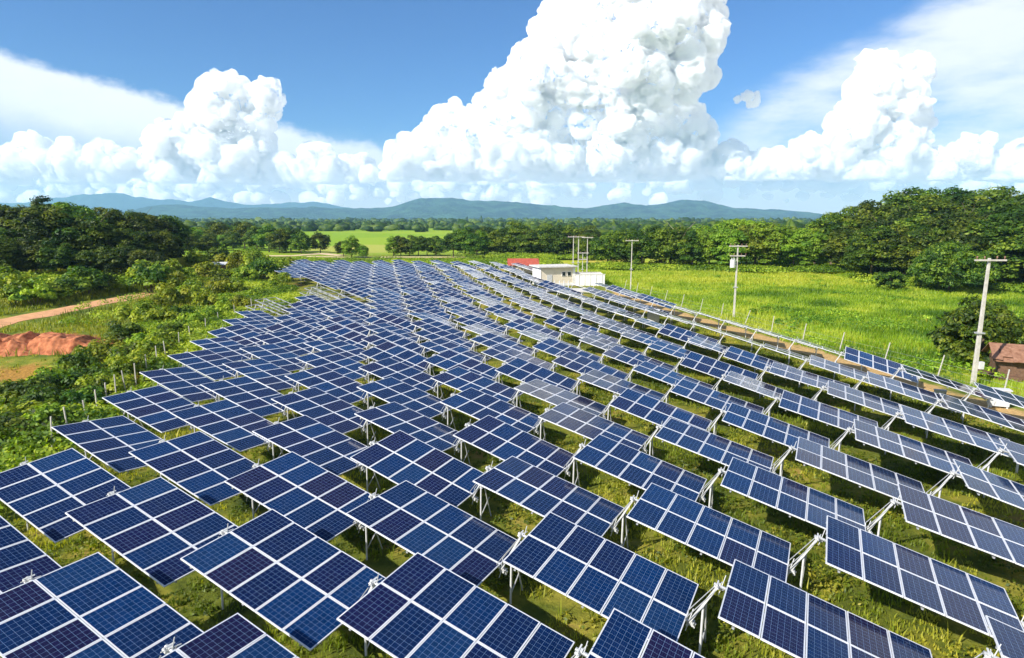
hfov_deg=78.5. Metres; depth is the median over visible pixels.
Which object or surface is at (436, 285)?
solar table
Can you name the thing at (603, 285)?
solar table
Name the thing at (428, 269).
solar table
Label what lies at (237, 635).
solar table
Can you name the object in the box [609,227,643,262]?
tree
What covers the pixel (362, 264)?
solar table
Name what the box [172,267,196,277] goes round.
shrub
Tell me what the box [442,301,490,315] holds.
solar table
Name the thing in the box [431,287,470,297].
solar table
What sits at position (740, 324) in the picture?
solar table
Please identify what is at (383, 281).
solar table
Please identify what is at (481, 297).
solar table
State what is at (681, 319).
solar table
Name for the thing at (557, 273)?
switch house
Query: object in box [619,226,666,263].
tree
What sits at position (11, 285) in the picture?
shrub
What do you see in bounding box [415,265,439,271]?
solar table
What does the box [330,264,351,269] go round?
solar table
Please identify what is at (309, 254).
dirt track
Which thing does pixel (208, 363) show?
solar table
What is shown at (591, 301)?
solar table
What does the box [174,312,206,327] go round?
shrub
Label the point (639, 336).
solar table
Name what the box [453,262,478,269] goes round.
solar table
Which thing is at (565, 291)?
solar table
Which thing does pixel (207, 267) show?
shrub
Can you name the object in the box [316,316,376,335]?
solar table
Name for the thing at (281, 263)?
shrub
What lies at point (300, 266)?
solar table
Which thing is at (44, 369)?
shrub
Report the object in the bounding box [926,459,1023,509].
solar table
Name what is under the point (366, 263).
solar table
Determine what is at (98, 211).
tree
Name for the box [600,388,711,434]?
solar table
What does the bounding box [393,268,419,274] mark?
solar table
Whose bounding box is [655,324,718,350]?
solar table
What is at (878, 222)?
tree
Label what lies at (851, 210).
tree
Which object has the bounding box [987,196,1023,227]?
tree
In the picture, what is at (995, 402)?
inverter cabinet
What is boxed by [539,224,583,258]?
tree
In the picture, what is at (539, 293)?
solar table
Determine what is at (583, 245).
tree
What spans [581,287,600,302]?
solar table
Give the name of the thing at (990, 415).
solar table
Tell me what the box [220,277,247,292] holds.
shrub
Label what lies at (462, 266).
solar table
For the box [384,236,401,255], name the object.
tree
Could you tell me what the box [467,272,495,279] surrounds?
solar table
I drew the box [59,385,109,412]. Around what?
shrub
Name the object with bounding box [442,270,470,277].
solar table
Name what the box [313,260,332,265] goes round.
solar table
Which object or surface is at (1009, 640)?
solar table
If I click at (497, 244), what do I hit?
tree
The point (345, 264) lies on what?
solar table
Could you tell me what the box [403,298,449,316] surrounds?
solar table
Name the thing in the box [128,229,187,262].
tree
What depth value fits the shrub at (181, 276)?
104.37 m
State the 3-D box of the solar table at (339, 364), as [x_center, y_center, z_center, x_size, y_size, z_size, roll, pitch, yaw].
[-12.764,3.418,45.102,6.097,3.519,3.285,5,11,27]
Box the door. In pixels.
[547,275,551,281]
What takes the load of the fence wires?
attached to the fence post at (1007, 378)
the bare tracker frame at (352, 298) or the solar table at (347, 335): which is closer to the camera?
the solar table at (347, 335)
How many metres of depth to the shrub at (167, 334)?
58.97 m
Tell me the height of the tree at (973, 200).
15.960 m
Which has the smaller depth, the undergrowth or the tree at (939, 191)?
the undergrowth
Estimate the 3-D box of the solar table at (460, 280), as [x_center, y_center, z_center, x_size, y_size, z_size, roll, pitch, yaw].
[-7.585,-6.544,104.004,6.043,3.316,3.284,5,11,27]
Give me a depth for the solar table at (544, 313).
69.31 m
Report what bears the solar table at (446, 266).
on the ground at (540, 608)
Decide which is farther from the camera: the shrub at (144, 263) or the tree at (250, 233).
the tree at (250, 233)
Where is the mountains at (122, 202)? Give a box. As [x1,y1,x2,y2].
[0,193,347,214]
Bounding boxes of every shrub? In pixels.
[0,265,39,303]
[0,374,61,403]
[0,378,25,403]
[0,396,48,419]
[0,409,61,445]
[6,276,57,306]
[17,384,70,406]
[20,402,77,441]
[26,365,72,385]
[35,366,86,391]
[36,281,76,298]
[51,274,92,298]
[56,347,100,370]
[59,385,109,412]
[64,265,109,294]
[67,404,82,412]
[69,378,111,399]
[71,342,110,363]
[75,362,116,380]
[75,368,125,392]
[87,333,125,347]
[97,271,121,290]
[101,320,142,341]
[101,372,137,390]
[105,346,149,380]
[105,350,155,365]
[106,341,137,358]
[112,299,160,321]
[123,329,161,342]
[125,258,181,285]
[126,263,169,291]
[127,336,172,356]
[139,307,181,322]
[144,295,173,308]
[145,328,179,346]
[151,269,186,285]
[154,318,192,334]
[155,276,190,302]
[168,305,194,317]
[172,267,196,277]
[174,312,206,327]
[177,279,203,296]
[179,277,207,286]
[184,247,209,263]
[186,307,222,317]
[189,261,221,277]
[191,287,217,305]
[202,275,231,292]
[205,246,229,260]
[206,271,229,279]
[209,298,236,312]
[213,250,244,267]
[216,268,238,277]
[217,292,233,303]
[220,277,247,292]
[227,294,252,305]
[230,266,259,279]
[239,247,262,253]
[239,248,273,267]
[245,256,281,278]
[247,286,267,296]
[257,280,283,289]
[263,257,290,273]
[266,272,293,282]
[277,256,297,263]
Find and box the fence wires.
[630,285,1021,396]
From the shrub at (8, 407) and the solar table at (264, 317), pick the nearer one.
the shrub at (8, 407)
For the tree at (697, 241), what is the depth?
146.45 m
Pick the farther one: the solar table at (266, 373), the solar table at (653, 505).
the solar table at (266, 373)
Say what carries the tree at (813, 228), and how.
on the ground at (540, 608)
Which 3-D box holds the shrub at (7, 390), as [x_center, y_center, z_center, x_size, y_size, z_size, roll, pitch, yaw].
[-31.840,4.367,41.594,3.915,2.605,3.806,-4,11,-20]
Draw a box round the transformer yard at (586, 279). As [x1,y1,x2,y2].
[575,272,604,285]
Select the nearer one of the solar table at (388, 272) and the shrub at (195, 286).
the shrub at (195, 286)
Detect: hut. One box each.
[214,262,227,269]
[981,342,1023,380]
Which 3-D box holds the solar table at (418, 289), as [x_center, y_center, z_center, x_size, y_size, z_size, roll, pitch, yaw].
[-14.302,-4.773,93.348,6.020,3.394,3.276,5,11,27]
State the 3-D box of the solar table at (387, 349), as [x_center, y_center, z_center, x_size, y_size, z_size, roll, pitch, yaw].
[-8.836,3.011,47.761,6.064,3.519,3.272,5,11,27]
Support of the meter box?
attached to the power pole at (979, 332)
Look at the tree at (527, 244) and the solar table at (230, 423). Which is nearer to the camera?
the solar table at (230, 423)
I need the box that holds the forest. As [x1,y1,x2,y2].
[174,216,832,235]
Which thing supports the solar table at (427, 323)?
on the ground at (540, 608)
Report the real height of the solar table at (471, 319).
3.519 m
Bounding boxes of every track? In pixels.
[266,253,340,255]
[305,256,483,257]
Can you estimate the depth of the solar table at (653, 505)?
20.73 m
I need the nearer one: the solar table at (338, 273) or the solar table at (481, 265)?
the solar table at (338, 273)
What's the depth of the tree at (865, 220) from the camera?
147.34 m
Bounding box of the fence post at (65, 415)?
[63,407,67,423]
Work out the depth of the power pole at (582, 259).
125.08 m
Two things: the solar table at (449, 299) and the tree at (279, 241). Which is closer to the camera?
the solar table at (449, 299)
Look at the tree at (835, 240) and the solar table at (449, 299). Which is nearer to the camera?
the solar table at (449, 299)
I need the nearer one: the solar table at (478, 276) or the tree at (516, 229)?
the solar table at (478, 276)
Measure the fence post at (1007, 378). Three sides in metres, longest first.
2.300 x 0.074 x 0.074 m
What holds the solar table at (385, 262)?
on the ground at (540, 608)
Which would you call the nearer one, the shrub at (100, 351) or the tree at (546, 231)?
the shrub at (100, 351)
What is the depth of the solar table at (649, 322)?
63.68 m
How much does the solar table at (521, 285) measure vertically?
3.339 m
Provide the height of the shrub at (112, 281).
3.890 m
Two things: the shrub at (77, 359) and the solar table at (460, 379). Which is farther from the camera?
the shrub at (77, 359)
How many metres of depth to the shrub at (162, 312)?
71.18 m
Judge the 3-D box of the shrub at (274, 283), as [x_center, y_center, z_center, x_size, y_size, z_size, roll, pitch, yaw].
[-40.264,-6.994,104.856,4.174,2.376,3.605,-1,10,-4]
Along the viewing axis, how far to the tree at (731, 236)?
143.87 m
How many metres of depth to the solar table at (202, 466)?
25.96 m
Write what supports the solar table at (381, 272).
on the ground at (540, 608)
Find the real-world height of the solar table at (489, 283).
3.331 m
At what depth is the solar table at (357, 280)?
104.64 m
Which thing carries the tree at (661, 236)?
on the ground at (540, 608)
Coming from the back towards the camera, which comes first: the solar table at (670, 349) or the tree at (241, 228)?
the tree at (241, 228)
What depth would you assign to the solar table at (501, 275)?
115.05 m
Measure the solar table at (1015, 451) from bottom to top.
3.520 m
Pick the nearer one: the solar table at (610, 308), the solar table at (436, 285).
the solar table at (610, 308)
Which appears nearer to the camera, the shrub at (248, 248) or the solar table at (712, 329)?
the solar table at (712, 329)
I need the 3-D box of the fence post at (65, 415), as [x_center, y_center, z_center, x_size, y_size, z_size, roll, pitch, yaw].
[-24.931,5.480,35.137,0.074,2.300,0.074,-3,8,12]
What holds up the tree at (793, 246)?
on the ground at (540, 608)
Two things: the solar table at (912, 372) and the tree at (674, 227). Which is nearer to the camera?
the solar table at (912, 372)
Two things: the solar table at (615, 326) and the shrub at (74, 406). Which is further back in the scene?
the solar table at (615, 326)
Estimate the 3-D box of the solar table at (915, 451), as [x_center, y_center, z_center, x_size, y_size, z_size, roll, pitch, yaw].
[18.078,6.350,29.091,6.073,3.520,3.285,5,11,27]
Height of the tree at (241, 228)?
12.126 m
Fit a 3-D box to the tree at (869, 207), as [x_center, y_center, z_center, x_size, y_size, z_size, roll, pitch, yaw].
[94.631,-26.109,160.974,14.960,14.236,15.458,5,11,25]
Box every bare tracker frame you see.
[246,302,291,316]
[255,297,293,312]
[300,290,336,300]
[304,286,344,298]
[331,293,370,306]
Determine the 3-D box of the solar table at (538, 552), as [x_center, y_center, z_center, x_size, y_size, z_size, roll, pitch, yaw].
[2.306,7.895,18.466,6.073,3.520,3.285,5,11,27]
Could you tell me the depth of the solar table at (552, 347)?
50.52 m
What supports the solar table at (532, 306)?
on the ground at (540, 608)
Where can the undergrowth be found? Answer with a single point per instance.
(200, 332)
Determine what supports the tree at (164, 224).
on the ground at (540, 608)
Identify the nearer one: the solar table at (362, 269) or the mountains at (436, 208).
the solar table at (362, 269)
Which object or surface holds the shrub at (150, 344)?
on the ground at (540, 608)
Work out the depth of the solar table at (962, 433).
31.45 m
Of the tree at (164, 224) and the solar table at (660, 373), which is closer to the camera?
the solar table at (660, 373)
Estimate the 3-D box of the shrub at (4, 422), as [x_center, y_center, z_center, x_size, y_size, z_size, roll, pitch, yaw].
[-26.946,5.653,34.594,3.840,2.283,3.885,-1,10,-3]
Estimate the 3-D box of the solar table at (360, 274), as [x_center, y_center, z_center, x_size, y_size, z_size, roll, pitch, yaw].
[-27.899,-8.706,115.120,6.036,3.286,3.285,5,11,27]
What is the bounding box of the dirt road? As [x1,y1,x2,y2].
[0,292,154,326]
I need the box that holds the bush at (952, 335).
[926,294,1023,363]
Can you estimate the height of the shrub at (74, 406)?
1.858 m
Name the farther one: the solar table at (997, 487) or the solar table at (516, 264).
the solar table at (516, 264)
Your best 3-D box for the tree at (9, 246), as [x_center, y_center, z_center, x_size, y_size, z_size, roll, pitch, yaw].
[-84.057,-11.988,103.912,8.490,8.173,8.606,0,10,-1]
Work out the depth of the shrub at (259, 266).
119.11 m
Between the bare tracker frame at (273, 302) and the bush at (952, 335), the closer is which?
the bush at (952, 335)
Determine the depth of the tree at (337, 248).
201.45 m
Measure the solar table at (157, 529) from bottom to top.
3.520 m
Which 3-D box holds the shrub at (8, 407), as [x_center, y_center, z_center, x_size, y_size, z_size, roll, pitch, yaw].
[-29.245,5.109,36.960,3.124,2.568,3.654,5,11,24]
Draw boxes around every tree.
[0,204,25,210]
[0,206,42,236]
[0,207,31,229]
[0,227,28,252]
[0,235,33,272]
[3,205,82,251]
[8,235,59,273]
[27,195,63,211]
[28,214,108,265]
[34,237,80,273]
[52,202,96,239]
[62,213,122,259]
[66,249,111,270]
[68,209,114,225]
[90,207,107,218]
[93,208,155,238]
[95,243,142,273]
[108,228,157,259]
[123,209,163,231]
[125,249,170,271]
[128,222,170,248]
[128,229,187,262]
[146,214,178,244]
[155,214,195,247]
[161,231,185,252]
[183,234,199,253]
[188,229,203,246]
[194,234,220,252]
[201,221,231,248]
[215,235,229,248]
[219,231,245,250]
[227,221,251,248]
[240,225,265,248]
[248,243,265,248]
[251,224,276,251]
[265,228,290,252]
[277,226,302,251]
[287,232,311,253]
[310,231,330,252]
[332,241,343,256]
[340,235,361,255]
[357,245,368,257]
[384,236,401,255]
[391,235,408,255]
[401,235,418,255]
[409,235,427,255]
[418,238,434,255]
[428,236,444,255]
[437,233,462,256]
[448,226,476,253]
[460,230,493,257]
[472,227,496,255]
[475,226,490,254]
[480,229,509,253]
[493,220,531,252]
[501,235,527,252]
[508,229,543,253]
[527,227,552,253]
[531,223,552,232]
[537,224,572,258]
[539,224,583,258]
[561,229,593,258]
[574,232,599,262]
[579,225,601,236]
[588,230,624,262]
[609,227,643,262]
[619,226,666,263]
[641,224,682,262]
[645,230,665,262]
[662,226,698,264]
[664,225,696,263]
[674,230,714,264]
[686,224,717,264]
[690,231,728,263]
[708,227,752,265]
[712,218,753,264]
[728,219,760,263]
[737,223,779,263]
[743,220,792,264]
[773,230,818,265]
[783,225,801,264]
[788,228,829,264]
[801,222,833,263]
[810,212,859,263]
[820,226,864,271]
[830,206,878,224]
[835,212,886,247]
[839,226,906,274]
[852,199,894,220]
[858,213,901,231]
[863,225,890,269]
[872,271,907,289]
[873,186,936,218]
[873,225,932,274]
[883,201,956,226]
[891,213,938,233]
[896,225,963,274]
[899,194,980,217]
[906,240,1000,291]
[911,185,971,207]
[920,206,997,231]
[932,226,1008,269]
[941,189,984,201]
[943,193,995,215]
[957,218,1023,280]
[962,207,1010,225]
[963,186,1020,209]
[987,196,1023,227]
[988,205,1023,264]
[1004,190,1023,199]
[1005,218,1023,279]
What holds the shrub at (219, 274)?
on the ground at (540, 608)
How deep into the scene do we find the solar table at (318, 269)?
126.41 m
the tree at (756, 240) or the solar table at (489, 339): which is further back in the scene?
the tree at (756, 240)
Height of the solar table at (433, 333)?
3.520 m
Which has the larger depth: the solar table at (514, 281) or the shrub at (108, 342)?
the solar table at (514, 281)
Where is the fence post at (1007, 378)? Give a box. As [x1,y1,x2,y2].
[1004,369,1009,387]
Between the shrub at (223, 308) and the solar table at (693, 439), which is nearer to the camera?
the solar table at (693, 439)
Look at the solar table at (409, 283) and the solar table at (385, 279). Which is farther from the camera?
the solar table at (385, 279)
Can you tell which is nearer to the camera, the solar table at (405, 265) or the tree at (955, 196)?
the solar table at (405, 265)
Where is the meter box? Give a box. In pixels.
[978,361,984,368]
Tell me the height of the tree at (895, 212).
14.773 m
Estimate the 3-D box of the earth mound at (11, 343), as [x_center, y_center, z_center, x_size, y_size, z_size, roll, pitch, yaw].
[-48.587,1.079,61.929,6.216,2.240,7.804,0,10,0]
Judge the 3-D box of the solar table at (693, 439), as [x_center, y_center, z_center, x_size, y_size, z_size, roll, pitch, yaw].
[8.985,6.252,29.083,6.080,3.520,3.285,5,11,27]
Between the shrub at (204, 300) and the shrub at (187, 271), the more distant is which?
the shrub at (187, 271)
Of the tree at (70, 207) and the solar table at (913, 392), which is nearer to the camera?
the solar table at (913, 392)
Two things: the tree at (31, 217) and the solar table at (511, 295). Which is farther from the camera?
the tree at (31, 217)
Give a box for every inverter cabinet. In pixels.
[647,309,660,322]
[934,389,947,394]
[987,387,1012,408]
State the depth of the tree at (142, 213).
142.31 m
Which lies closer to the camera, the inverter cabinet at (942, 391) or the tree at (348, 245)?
the inverter cabinet at (942, 391)
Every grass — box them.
[0,255,299,517]
[570,259,1023,408]
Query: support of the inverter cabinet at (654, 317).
on the ground at (540, 608)
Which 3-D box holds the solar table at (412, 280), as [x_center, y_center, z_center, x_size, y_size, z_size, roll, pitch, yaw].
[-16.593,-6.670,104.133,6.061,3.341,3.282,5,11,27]
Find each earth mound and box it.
[0,331,39,356]
[27,332,117,354]
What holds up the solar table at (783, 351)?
on the ground at (540, 608)
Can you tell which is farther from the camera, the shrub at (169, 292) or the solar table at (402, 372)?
the shrub at (169, 292)
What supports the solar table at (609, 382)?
on the ground at (540, 608)
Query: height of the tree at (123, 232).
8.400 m
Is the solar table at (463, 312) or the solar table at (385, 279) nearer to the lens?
the solar table at (463, 312)
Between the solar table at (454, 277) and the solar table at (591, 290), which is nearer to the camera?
the solar table at (591, 290)
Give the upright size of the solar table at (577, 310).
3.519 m
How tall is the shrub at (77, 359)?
2.949 m
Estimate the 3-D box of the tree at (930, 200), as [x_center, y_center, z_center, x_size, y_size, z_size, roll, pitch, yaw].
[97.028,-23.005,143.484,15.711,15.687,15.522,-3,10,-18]
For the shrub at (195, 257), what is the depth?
130.69 m
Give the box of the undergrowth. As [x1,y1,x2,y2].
[0,276,311,515]
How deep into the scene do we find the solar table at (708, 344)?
53.02 m
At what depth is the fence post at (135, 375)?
46.24 m
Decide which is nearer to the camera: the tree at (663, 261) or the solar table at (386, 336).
the solar table at (386, 336)
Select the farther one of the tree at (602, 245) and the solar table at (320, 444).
the tree at (602, 245)
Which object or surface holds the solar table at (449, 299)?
on the ground at (540, 608)
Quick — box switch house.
[529,264,577,285]
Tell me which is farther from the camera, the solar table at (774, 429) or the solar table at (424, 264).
the solar table at (424, 264)
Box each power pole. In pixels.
[568,235,578,262]
[576,235,579,271]
[578,251,587,271]
[582,236,592,271]
[626,239,638,288]
[729,244,747,316]
[970,256,1006,385]
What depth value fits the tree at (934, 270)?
111.09 m
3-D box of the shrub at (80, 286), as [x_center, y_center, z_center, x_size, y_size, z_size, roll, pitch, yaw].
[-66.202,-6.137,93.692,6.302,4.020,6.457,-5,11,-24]
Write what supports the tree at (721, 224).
on the ground at (540, 608)
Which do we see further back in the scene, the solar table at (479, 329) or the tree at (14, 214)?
the tree at (14, 214)
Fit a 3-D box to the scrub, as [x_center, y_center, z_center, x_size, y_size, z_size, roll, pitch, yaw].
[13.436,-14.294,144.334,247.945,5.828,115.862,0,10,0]
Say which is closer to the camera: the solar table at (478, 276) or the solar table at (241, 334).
the solar table at (241, 334)
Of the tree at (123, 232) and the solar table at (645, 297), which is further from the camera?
the tree at (123, 232)
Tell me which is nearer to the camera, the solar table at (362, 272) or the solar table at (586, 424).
the solar table at (586, 424)
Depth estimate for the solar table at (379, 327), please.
58.49 m
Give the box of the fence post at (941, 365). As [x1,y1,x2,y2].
[937,355,944,375]
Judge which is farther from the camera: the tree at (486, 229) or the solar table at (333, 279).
the tree at (486, 229)
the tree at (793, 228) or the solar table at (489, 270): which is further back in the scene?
the tree at (793, 228)
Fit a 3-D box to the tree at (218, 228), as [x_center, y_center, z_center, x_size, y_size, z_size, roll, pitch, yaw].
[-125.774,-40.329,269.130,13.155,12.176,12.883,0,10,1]
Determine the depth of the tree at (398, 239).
208.11 m
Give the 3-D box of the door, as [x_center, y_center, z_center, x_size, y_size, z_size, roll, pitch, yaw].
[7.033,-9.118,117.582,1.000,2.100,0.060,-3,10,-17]
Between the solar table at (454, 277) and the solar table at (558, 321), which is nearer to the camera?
the solar table at (558, 321)
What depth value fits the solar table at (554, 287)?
95.98 m
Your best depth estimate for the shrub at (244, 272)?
114.77 m
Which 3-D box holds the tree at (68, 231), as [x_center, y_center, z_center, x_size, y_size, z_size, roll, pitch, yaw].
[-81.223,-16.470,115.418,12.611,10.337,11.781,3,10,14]
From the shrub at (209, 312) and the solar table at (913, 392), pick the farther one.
the shrub at (209, 312)
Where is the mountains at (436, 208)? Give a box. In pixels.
[122,198,826,219]
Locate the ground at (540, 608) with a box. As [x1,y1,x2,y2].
[0,222,1023,657]
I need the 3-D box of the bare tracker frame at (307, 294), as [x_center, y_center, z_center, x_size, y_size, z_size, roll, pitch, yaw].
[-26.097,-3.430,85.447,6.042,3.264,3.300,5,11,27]
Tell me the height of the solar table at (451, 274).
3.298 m
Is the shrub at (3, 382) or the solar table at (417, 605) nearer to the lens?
the solar table at (417, 605)
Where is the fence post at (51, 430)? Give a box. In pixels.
[50,416,52,446]
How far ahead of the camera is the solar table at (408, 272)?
120.52 m
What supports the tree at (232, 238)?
on the ground at (540, 608)
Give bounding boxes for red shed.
[507,258,538,272]
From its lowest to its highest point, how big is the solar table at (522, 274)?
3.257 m
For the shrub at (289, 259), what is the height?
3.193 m
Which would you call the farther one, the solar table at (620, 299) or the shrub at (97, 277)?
the shrub at (97, 277)
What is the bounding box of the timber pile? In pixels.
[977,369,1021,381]
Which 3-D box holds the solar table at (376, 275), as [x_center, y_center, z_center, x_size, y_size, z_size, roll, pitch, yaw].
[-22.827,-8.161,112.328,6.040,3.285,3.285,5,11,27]
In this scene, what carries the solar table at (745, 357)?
on the ground at (540, 608)
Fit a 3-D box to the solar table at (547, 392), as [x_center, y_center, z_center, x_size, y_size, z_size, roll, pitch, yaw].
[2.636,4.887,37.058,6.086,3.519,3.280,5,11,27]
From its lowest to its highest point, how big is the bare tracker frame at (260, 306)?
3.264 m
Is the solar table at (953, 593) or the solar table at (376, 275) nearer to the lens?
the solar table at (953, 593)
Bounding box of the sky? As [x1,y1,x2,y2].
[0,0,1023,215]
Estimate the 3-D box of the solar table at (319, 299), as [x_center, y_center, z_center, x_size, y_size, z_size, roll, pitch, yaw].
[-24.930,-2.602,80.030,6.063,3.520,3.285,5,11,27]
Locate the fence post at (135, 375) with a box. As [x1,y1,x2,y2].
[134,363,136,386]
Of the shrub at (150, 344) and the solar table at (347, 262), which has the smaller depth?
the shrub at (150, 344)
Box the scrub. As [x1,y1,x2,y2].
[0,252,1023,291]
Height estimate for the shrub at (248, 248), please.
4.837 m
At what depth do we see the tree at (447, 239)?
199.15 m
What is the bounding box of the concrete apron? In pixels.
[541,288,585,291]
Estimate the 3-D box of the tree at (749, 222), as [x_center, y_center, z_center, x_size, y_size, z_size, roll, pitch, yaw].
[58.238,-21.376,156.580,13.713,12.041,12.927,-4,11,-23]
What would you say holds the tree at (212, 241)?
on the ground at (540, 608)
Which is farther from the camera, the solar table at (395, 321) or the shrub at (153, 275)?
the shrub at (153, 275)
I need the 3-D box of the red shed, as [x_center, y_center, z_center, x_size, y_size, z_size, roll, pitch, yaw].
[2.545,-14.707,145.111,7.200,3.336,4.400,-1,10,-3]
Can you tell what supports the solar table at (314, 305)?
on the ground at (540, 608)
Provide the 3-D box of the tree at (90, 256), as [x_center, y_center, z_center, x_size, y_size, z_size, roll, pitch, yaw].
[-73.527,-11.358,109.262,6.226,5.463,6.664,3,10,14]
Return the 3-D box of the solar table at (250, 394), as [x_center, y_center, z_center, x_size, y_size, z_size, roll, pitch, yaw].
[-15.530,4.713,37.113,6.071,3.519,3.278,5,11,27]
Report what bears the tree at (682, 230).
on the ground at (540, 608)
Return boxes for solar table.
[0,448,130,542]
[0,516,61,593]
[0,552,203,657]
[51,415,162,472]
[65,477,237,587]
[102,385,195,432]
[129,431,255,505]
[139,365,221,402]
[159,613,298,657]
[167,349,242,380]
[171,399,273,451]
[180,509,385,650]
[190,337,257,361]
[200,376,290,418]
[208,324,265,346]
[222,358,302,391]
[223,317,272,334]
[224,451,369,541]
[235,308,281,325]
[240,342,313,371]
[252,415,367,475]
[254,330,319,355]
[264,319,317,341]
[271,387,371,434]
[274,313,322,330]
[276,270,305,278]
[279,268,301,272]
[282,306,330,321]
[284,266,304,271]
[285,366,372,403]
[289,264,305,268]
[289,298,332,312]
[292,261,308,266]
[295,259,314,264]
[295,295,333,305]
[295,349,371,380]
[296,271,320,279]
[300,269,325,281]
[304,267,325,272]
[304,337,370,367]
[307,264,328,270]
[311,263,328,267]
[311,324,372,349]
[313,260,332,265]
[313,279,342,289]
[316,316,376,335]
[317,276,343,284]
[319,273,345,281]
[321,309,370,325]
[322,270,346,277]
[325,268,348,274]
[325,303,374,319]
[328,266,350,272]
[329,297,373,309]
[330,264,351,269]
[331,261,351,267]
[333,260,352,264]
[336,552,574,657]
[338,283,375,297]
[340,280,371,290]
[342,278,370,284]
[345,272,372,279]
[345,275,371,282]
[346,480,520,585]
[347,269,372,276]
[349,267,374,273]
[350,430,482,506]
[351,263,373,268]
[351,265,372,271]
[354,261,376,266]
[354,401,463,454]
[357,377,453,419]
[358,357,443,394]
[360,341,434,381]
[361,330,430,363]
[363,312,418,335]
[363,322,426,343]
[365,301,411,316]
[365,307,415,321]
[367,291,407,303]
[367,296,409,309]
[368,282,403,293]
[369,276,398,284]
[369,279,399,288]
[369,287,402,297]
[370,274,397,280]
[371,269,399,275]
[372,262,393,268]
[372,264,394,270]
[372,266,396,273]
[372,271,395,283]
[373,260,393,266]
[392,261,415,266]
[393,263,416,269]
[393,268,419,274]
[394,266,418,272]
[394,270,422,277]
[395,273,424,280]
[395,274,427,282]
[396,278,428,286]
[397,281,431,290]
[399,284,436,295]
[399,290,440,304]
[401,293,444,310]
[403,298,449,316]
[405,304,455,321]
[407,312,462,332]
[410,318,469,342]
[413,262,437,268]
[414,327,479,356]
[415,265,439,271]
[415,267,442,273]
[418,270,447,278]
[418,338,490,371]
[421,274,452,282]
[423,276,455,285]
[423,350,502,381]
[426,281,453,287]
[427,283,463,292]
[431,260,454,265]
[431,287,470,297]
[431,366,522,404]
[434,264,459,269]
[434,290,476,304]
[437,266,463,272]
[438,297,481,309]
[440,387,544,434]
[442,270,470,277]
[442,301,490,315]
[445,273,475,280]
[447,276,478,283]
[448,308,499,322]
[451,278,484,287]
[452,415,575,477]
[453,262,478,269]
[454,314,510,333]
[455,282,491,291]
[456,265,479,271]
[459,285,496,295]
[460,267,486,274]
[462,270,490,276]
[462,323,522,342]
[464,289,505,301]
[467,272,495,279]
[469,456,623,536]
[470,332,538,354]
[471,275,492,280]
[471,295,512,306]
[475,264,501,270]
[475,277,509,286]
[477,300,522,312]
[479,344,556,369]
[481,281,514,290]
[483,268,511,275]
[484,304,534,319]
[487,285,520,293]
[489,271,517,278]
[492,357,580,392]
[494,274,519,279]
[494,288,532,299]
[494,313,547,327]
[497,512,698,641]
[499,265,524,272]
[499,276,530,284]
[501,293,542,304]
[503,268,529,280]
[504,318,563,339]
[505,280,519,285]
[509,297,553,309]
[509,379,609,418]
[513,263,532,269]
[513,282,548,291]
[515,272,531,277]
[517,328,578,348]
[519,302,566,315]
[521,287,557,296]
[522,275,550,289]
[529,291,569,301]
[529,309,581,321]
[529,338,603,361]
[532,402,650,452]
[537,280,572,296]
[539,295,582,306]
[544,314,599,331]
[546,284,583,295]
[548,351,629,379]
[551,300,596,313]
[556,289,588,305]
[557,324,618,342]
[563,434,706,502]
[564,305,589,314]
[567,294,587,300]
[570,369,665,400]
[571,608,704,657]
[577,334,644,354]
[580,298,621,308]
[580,313,632,327]
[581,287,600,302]
[593,283,608,287]
[594,290,631,305]
[594,304,641,323]
[597,320,655,336]
[598,345,675,370]
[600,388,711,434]
[606,285,640,301]
[608,295,631,311]
[610,482,795,581]
[612,310,641,331]
[617,329,683,347]
[618,290,656,307]
[624,301,669,319]
[625,361,713,388]
[632,318,664,339]
[634,293,676,314]
[641,418,776,475]
[642,308,691,327]
[642,340,716,359]
[651,300,695,317]
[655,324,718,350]
[660,379,764,415]
[663,315,718,333]
[670,306,719,327]
[672,351,757,388]
[683,336,728,352]
[685,559,932,657]
[689,322,749,344]
[690,310,746,337]
[698,457,872,533]
[705,403,831,451]
[712,371,801,408]
[716,318,778,346]
[717,346,793,379]
[718,331,786,357]
[747,327,817,355]
[754,343,828,371]
[756,362,852,397]
[762,390,882,432]
[770,437,931,500]
[784,336,861,370]
[787,515,1023,636]
[799,355,884,388]
[811,380,916,421]
[829,419,979,477]
[833,346,919,386]
[853,371,960,412]
[865,483,1023,566]
[881,404,1018,473]
[889,364,993,408]
[925,393,1023,437]
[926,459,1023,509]
[961,382,1023,422]
[975,615,1023,657]
[978,438,1023,497]
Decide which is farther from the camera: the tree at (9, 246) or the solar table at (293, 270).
the solar table at (293, 270)
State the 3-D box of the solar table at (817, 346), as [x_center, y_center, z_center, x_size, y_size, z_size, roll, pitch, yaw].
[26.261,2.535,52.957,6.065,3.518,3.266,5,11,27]
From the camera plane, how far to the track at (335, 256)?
203.99 m
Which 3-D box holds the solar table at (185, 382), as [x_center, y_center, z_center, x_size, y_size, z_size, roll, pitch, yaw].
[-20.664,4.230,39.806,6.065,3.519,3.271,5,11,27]
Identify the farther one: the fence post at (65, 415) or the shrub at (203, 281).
the shrub at (203, 281)
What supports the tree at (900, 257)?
on the ground at (540, 608)
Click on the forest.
(604, 225)
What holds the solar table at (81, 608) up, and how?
on the ground at (540, 608)
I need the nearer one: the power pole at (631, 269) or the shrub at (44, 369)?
the shrub at (44, 369)
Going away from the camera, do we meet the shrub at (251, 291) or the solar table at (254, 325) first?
the solar table at (254, 325)

